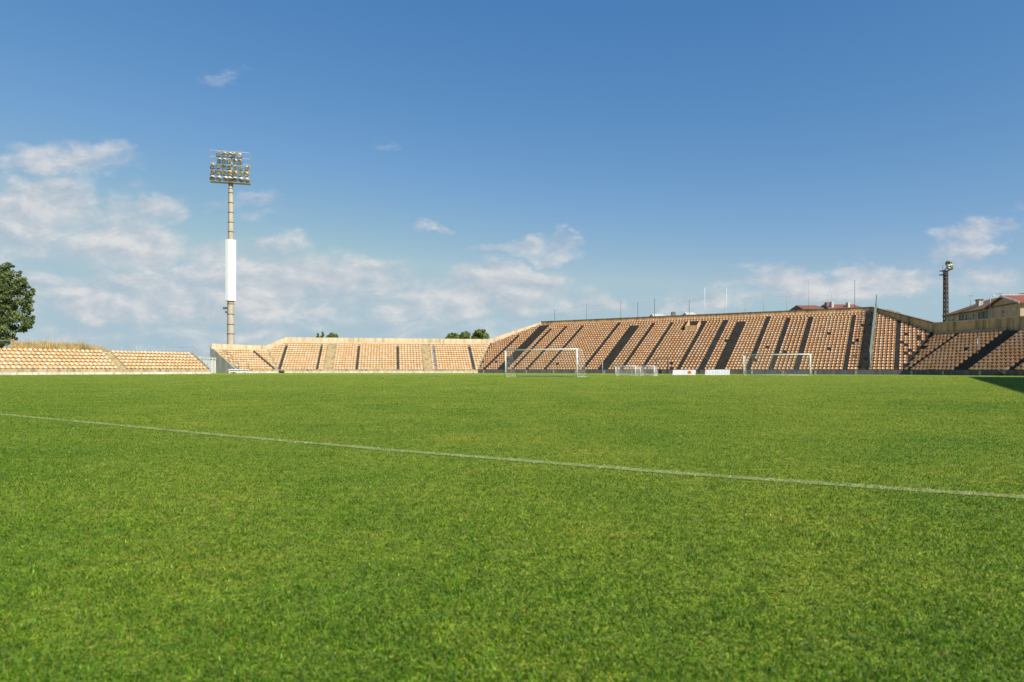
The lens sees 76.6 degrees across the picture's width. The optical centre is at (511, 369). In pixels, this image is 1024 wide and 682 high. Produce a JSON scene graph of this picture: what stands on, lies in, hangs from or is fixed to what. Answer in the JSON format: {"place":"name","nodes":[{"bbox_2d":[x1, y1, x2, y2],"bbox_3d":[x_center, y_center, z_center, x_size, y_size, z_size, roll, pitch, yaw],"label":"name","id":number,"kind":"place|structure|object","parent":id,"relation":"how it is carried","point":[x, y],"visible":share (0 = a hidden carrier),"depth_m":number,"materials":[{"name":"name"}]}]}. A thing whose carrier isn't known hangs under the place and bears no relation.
{"place":"outdoors","nodes":[
{"label":"outdoors","id":0,"kind":"place"},
{"bbox_2d":[5,335,113,351],"bbox_3d":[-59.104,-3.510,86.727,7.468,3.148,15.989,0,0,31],"label":"dry grass","id":1,"kind":"structure","parent":0,"point":[53,345],"depth_m":82.89,"materials":[{"name":"plant"}]},
{"bbox_2d":[199,357,215,372],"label":"white gate","id":2,"kind":"structure","parent":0,"point":[212,364],"depth_m":106.18,"materials":[{"name":"metal"}]},
{"bbox_2d":[0,373,1023,681],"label":"pitch","id":3,"kind":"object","parent":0,"point":[572,431],"visible":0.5,"depth_m":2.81,"materials":[{"name":"green plant"}]},
{"bbox_2d":[0,261,35,348],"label":"tree","id":4,"kind":"object","parent":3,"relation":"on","point":[8,293],"visible":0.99,"depth_m":99.20,"materials":[{"name":"green plant"}]},
{"bbox_2d":[0,350,210,374],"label":"grandstand","id":5,"kind":"object","parent":3,"relation":"on","point":[121,367],"visible":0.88,"depth_m":82.32,"materials":[{"name":"concrete"}]},
{"bbox_2d":[121,346,184,351],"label":"railing","id":6,"kind":"object","parent":5,"relation":"on","point":[163,350],"visible":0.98,"depth_m":91.58,"materials":[{"name":"metal"}]},
{"bbox_2d":[209,150,250,343],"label":"floodlight mast","id":7,"kind":"object","parent":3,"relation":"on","point":[230,266],"visible":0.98,"depth_m":123.29,"materials":[{"name":"metal"}]},
{"bbox_2d":[228,369,248,372],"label":"bench","id":8,"kind":"object","parent":3,"relation":"on","point":[239,370],"visible":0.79,"depth_m":105.79,"materials":[{"name":"paint"}]},
{"bbox_2d":[210,344,277,372],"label":"grandstand","id":9,"kind":"object","parent":3,"relation":"on","point":[223,365],"visible":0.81,"depth_m":115.56,"materials":[{"name":"concrete"}]},
{"bbox_2d":[266,337,489,372],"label":"grandstand","id":10,"kind":"object","parent":3,"relation":"on","point":[425,350],"visible":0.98,"depth_m":126.62,"materials":[{"name":"concrete"}]},
{"bbox_2d":[0,413,1023,498],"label":"pitch line marking","id":11,"kind":"object","parent":3,"relation":"on","point":[718,475],"visible":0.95,"depth_m":4.33,"materials":[{"name":"white paint"}]},
{"bbox_2d":[505,348,586,376],"bbox_3d":[3.035,-0.583,58.985,7.448,2.531,2.096,0,0,32],"label":"football goal","id":12,"kind":"object","parent":3,"relation":"on","point":[570,349],"visible":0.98,"depth_m":58.84,"materials":[{"name":"paint"}]},
{"bbox_2d":[615,366,638,375],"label":"training goal","id":13,"kind":"object","parent":3,"relation":"on","point":[630,374],"visible":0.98,"depth_m":68.55,"materials":[{"name":"paint"}]},
{"bbox_2d":[640,366,657,375],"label":"training goal","id":14,"kind":"object","parent":3,"relation":"on","point":[644,372],"visible":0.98,"depth_m":67.55,"materials":[{"name":"paint"}]},
{"bbox_2d":[654,357,707,373],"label":"handrail frame","id":15,"kind":"object","parent":3,"relation":"on","point":[667,363],"visible":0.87,"depth_m":104.57,"materials":[{"name":"metal"}]},
{"bbox_2d":[673,370,696,374],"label":"advertising board","id":16,"kind":"object","parent":3,"relation":"on","point":[684,372],"visible":0.91,"depth_m":79.77,"materials":[{"name":"white paint"}]},
{"bbox_2d":[478,307,933,374],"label":"grandstand","id":17,"kind":"object","parent":3,"relation":"on","point":[737,330],"visible":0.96,"depth_m":108.18,"materials":[{"name":"concrete"}]},
{"bbox_2d":[0,310,1023,369],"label":"stadium seats","id":18,"kind":"object","parent":17,"relation":"on","point":[618,333],"visible":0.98,"depth_m":112.62,"materials":[{"name":"plastic"}]},
{"bbox_2d":[869,295,876,369],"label":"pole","id":19,"kind":"object","parent":17,"relation":"attached to","point":[872,337],"visible":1,"depth_m":96.05,"materials":[{"name":"grey metal"}]},
{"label":"net pole","id":20,"kind":"object","parent":17,"relation":"attached to","visible":0},
{"bbox_2d":[558,290,850,317],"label":"ball net","id":21,"kind":"object","parent":20,"relation":"attached to","point":[719,307],"visible":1,"depth_m":117.45,"materials":[{"name":"paint"}]},
{"bbox_2d":[705,370,730,374],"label":"advertising board","id":22,"kind":"object","parent":3,"relation":"on","point":[717,372],"visible":0.86,"depth_m":78.77,"materials":[{"name":"white paint"}]},
{"bbox_2d":[743,354,811,375],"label":"football goal","id":23,"kind":"object","parent":3,"relation":"on","point":[810,365],"visible":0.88,"depth_m":76.65,"materials":[{"name":"paint"}]},
{"bbox_2d":[903,316,1023,375],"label":"grandstand","id":24,"kind":"object","parent":3,"relation":"on","point":[1013,325],"visible":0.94,"depth_m":83.87,"materials":[{"name":"concrete"}]},
{"bbox_2d":[996,367,1007,375],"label":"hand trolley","id":25,"kind":"object","parent":3,"relation":"on","point":[1002,373],"visible":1,"depth_m":74.60,"materials":[{"name":"metal"}]},
{"bbox_2d":[0,0,1023,359],"label":"sky","id":26,"kind":"structure","parent":0,"point":[424,169],"materials":[{"name":"blue"}]},
{"bbox_2d":[942,293,1023,321],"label":"terraced house","id":27,"kind":"structure","parent":0,"point":[977,310],"depth_m":101.68,"materials":[{"name":"paint"}]},
{"bbox_2d":[972,312,976,319],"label":"window","id":28,"kind":"structure","parent":27,"relation":"in","point":[974,315],"depth_m":100.12,"materials":[{"name":"glass"}]},
{"bbox_2d":[982,311,987,318],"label":"window","id":29,"kind":"structure","parent":27,"relation":"in","point":[985,313],"depth_m":97.11,"materials":[{"name":"grey glass"}]},
{"label":"ground","id":30,"kind":"structure","parent":0,"visible":0},
{"bbox_2d":[325,333,338,337],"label":"tree","id":31,"kind":"object","parent":30,"relation":"on","point":[331,335],"visible":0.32,"depth_m":163.25,"materials":[{"name":"green plant"}]},
{"bbox_2d":[445,332,459,338],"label":"tree","id":32,"kind":"object","parent":30,"relation":"on","point":[451,335],"visible":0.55,"depth_m":157.40,"materials":[{"name":"green plant"}]},
{"bbox_2d":[459,331,470,338],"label":"tree","id":33,"kind":"object","parent":30,"relation":"on","point":[465,335],"visible":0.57,"depth_m":158.94,"materials":[{"name":"green plant"}]},
{"bbox_2d":[471,329,489,338],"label":"tree","id":34,"kind":"object","parent":30,"relation":"on","point":[480,334],"visible":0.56,"depth_m":155.84,"materials":[{"name":"green plant"}]},
{"bbox_2d":[671,312,694,315],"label":"house","id":35,"kind":"structure","parent":30,"relation":"on","point":[684,313],"depth_m":173.96,"materials":[{"name":"paint"}]},
{"bbox_2d":[790,302,828,309],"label":"house","id":36,"kind":"structure","parent":30,"relation":"on","point":[803,307],"depth_m":142.03,"materials":[{"name":"paint"}]},
{"bbox_2d":[820,302,859,308],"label":"house","id":37,"kind":"structure","parent":30,"relation":"on","point":[847,305],"depth_m":140.35,"materials":[{"name":"paint"}]},
{"bbox_2d":[940,260,952,321],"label":"floodlight mast","id":38,"kind":"object","parent":30,"relation":"on","point":[949,266],"visible":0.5,"depth_m":117.82,"materials":[{"name":"metal"}]},
{"bbox_2d":[984,294,1023,317],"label":"gabled house","id":39,"kind":"structure","parent":30,"relation":"on","point":[1009,305],"depth_m":90.61,"materials":[{"name":"paint"}]}
]}

